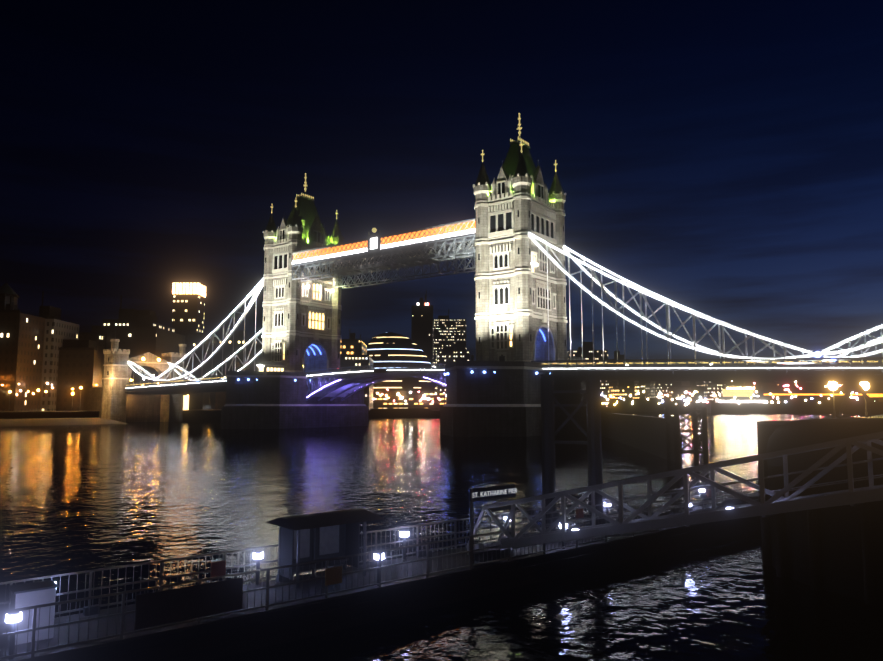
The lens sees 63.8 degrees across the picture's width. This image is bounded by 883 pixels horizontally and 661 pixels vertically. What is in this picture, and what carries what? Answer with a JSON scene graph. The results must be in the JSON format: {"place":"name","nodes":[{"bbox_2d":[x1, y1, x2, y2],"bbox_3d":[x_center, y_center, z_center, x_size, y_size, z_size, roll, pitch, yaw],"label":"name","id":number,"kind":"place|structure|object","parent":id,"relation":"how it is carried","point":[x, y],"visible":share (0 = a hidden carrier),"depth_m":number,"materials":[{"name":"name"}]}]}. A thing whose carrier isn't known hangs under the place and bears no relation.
{"place":"outdoors","nodes":[
{"label":"outdoors","id":0,"kind":"place"},
{"bbox_2d":[0,407,610,426],"bbox_3d":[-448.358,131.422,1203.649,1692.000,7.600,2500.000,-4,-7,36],"label":"bank ground","id":1,"kind":"structure","parent":0,"point":[28,418],"depth_m":257.81,"materials":[{"name":"stone"}]},
{"bbox_2d":[9,368,209,410],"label":"street lamps","id":2,"kind":"object","parent":1,"relation":"on","point":[80,398],"visible":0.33,"depth_m":261.96,"materials":[{"name":"metal"}]},
{"bbox_2d":[84,327,186,422],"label":"abutment","id":3,"kind":"object","parent":1,"relation":"on","point":[111,399],"visible":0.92,"depth_m":273.06,"materials":[{"name":"stone"}]},
{"bbox_2d":[0,283,473,410],"bbox_3d":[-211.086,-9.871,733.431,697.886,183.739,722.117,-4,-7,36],"label":"city buildings","id":4,"kind":"structure","parent":1,"relation":"on","point":[53,350],"depth_m":332.65,"materials":[{"name":"brick"}]},
{"bbox_2d":[367,332,436,390],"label":"city hall","id":5,"kind":"structure","parent":1,"relation":"on","point":[386,348],"depth_m":480.77,"materials":[{"name":"black glass"}]},
{"bbox_2d":[1,377,765,405],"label":"river lights","id":6,"kind":"object","parent":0,"point":[444,384],"visible":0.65,"depth_m":414.85},
{"bbox_2d":[0,412,882,660],"bbox_3d":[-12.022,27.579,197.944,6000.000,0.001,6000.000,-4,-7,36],"label":"river water","id":7,"kind":"structure","parent":0,"point":[76,498],"depth_m":39.86,"materials":[{"name":"black liquid"}]},
{"bbox_2d":[221,371,367,428],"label":"pier","id":8,"kind":"structure","parent":7,"relation":"on","point":[273,400],"depth_m":202.59,"materials":[{"name":"stone"}]},
{"bbox_2d":[125,278,263,394],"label":"side span","id":9,"kind":"object","parent":8,"relation":"on","point":[194,384],"visible":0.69,"depth_m":246.51,"materials":[{"name":"metal"}]},
{"bbox_2d":[256,361,285,374],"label":"cabin","id":10,"kind":"object","parent":8,"relation":"on","point":[264,366],"visible":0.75,"depth_m":203.67,"materials":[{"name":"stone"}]},
{"bbox_2d":[261,173,344,372],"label":"tower","id":11,"kind":"structure","parent":8,"relation":"on","point":[301,323],"depth_m":220.50,"materials":[{"name":"stone"}]},
{"bbox_2d":[292,218,475,281],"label":"walkway","id":12,"kind":"structure","parent":11,"relation":"attached to","point":[379,245],"depth_m":192.94,"materials":[{"name":"metal"}]},
{"bbox_2d":[334,240,474,288],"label":"walkway","id":13,"kind":"structure","parent":11,"relation":"attached to","point":[398,278],"depth_m":210.73,"materials":[{"name":"metal"}]},
{"bbox_2d":[307,262,537,291],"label":"bridge lamp bodies","id":14,"kind":"object","parent":11,"relation":"attached to","point":[532,268],"visible":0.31,"depth_m":169.46,"materials":[{"name":"metal"}]},
{"bbox_2d":[305,364,445,400],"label":"bascules","id":15,"kind":"object","parent":8,"relation":"on","point":[350,381],"visible":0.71,"depth_m":203.69,"materials":[{"name":"metal"}]},
{"bbox_2d":[237,371,537,380],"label":"bridge lights","id":16,"kind":"object","parent":8,"relation":"on","point":[444,374],"visible":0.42,"depth_m":161.06},
{"bbox_2d":[0,478,760,660],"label":"floating pier","id":17,"kind":"structure","parent":7,"relation":"on","point":[211,620],"depth_m":22.74,"materials":[{"name":"grey metal"}]},
{"bbox_2d":[466,431,882,554],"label":"gangway","id":18,"kind":"object","parent":17,"relation":"on","point":[776,503],"visible":0.9,"depth_m":22.06,"materials":[{"name":"grey metal"}]},
{"bbox_2d":[440,361,586,436],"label":"pier","id":19,"kind":"structure","parent":7,"relation":"on","point":[504,400],"depth_m":154.20,"materials":[{"name":"stone"}]},
{"bbox_2d":[567,357,590,362],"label":"vehicle","id":20,"kind":"object","parent":19,"relation":"on","point":[576,358],"visible":0.06,"depth_m":183.89,"materials":[{"name":"metal"}]},
{"bbox_2d":[539,371,605,530],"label":"mooring piles","id":21,"kind":"object","parent":7,"relation":"on","point":[592,434],"visible":0.58,"depth_m":36.29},
{"bbox_2d":[601,407,708,462],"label":"dolphin","id":22,"kind":"object","parent":7,"relation":"on","point":[659,437],"visible":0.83,"depth_m":91.89},
{"bbox_2d":[567,342,882,412],"bbox_3d":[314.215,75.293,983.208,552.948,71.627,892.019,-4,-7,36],"label":"city","id":23,"kind":"object","parent":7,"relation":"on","point":[776,397],"visible":0.75,"depth_m":649.28,"materials":[{"name":"grey"}]},
{"bbox_2d":[757,378,882,461],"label":"quay","id":24,"kind":"structure","parent":7,"relation":"on","point":[766,430],"depth_m":62.46,"materials":[{"name":"stone"}]},
{"bbox_2d":[758,418,882,604],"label":"wall","id":25,"kind":"structure","parent":7,"relation":"on","point":[837,550],"depth_m":26.67,"materials":[{"name":"concrete"}]},
{"bbox_2d":[0,0,882,385],"label":"sky","id":26,"kind":"structure","parent":0,"point":[722,159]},
{"bbox_2d":[473,488,516,497],"bbox_3d":[2.051,6.168,26.951,2.371,0.182,0.013,5,-8,-40],"label":"pier sign lettering","id":27,"kind":"object","parent":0,"point":[511,490],"visible":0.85,"depth_m":27.02},
{"bbox_2d":[473,113,567,364],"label":"tower","id":28,"kind":"structure","parent":0,"point":[512,304],"depth_m":172.17,"materials":[{"name":"stone"}]},
{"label":"abutment","id":29,"kind":"object","parent":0,"visible":0},
{"bbox_2d":[528,231,882,382],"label":"side span","id":30,"kind":"object","parent":29,"relation":"on","point":[821,366],"visible":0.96,"depth_m":145.10,"materials":[{"name":"metal"}]},
{"bbox_2d":[212,361,784,379],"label":"bridge traffic","id":31,"kind":"object","parent":30,"relation":"on","point":[423,366],"visible":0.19,"depth_m":147.95,"materials":[{"name":"grey"}]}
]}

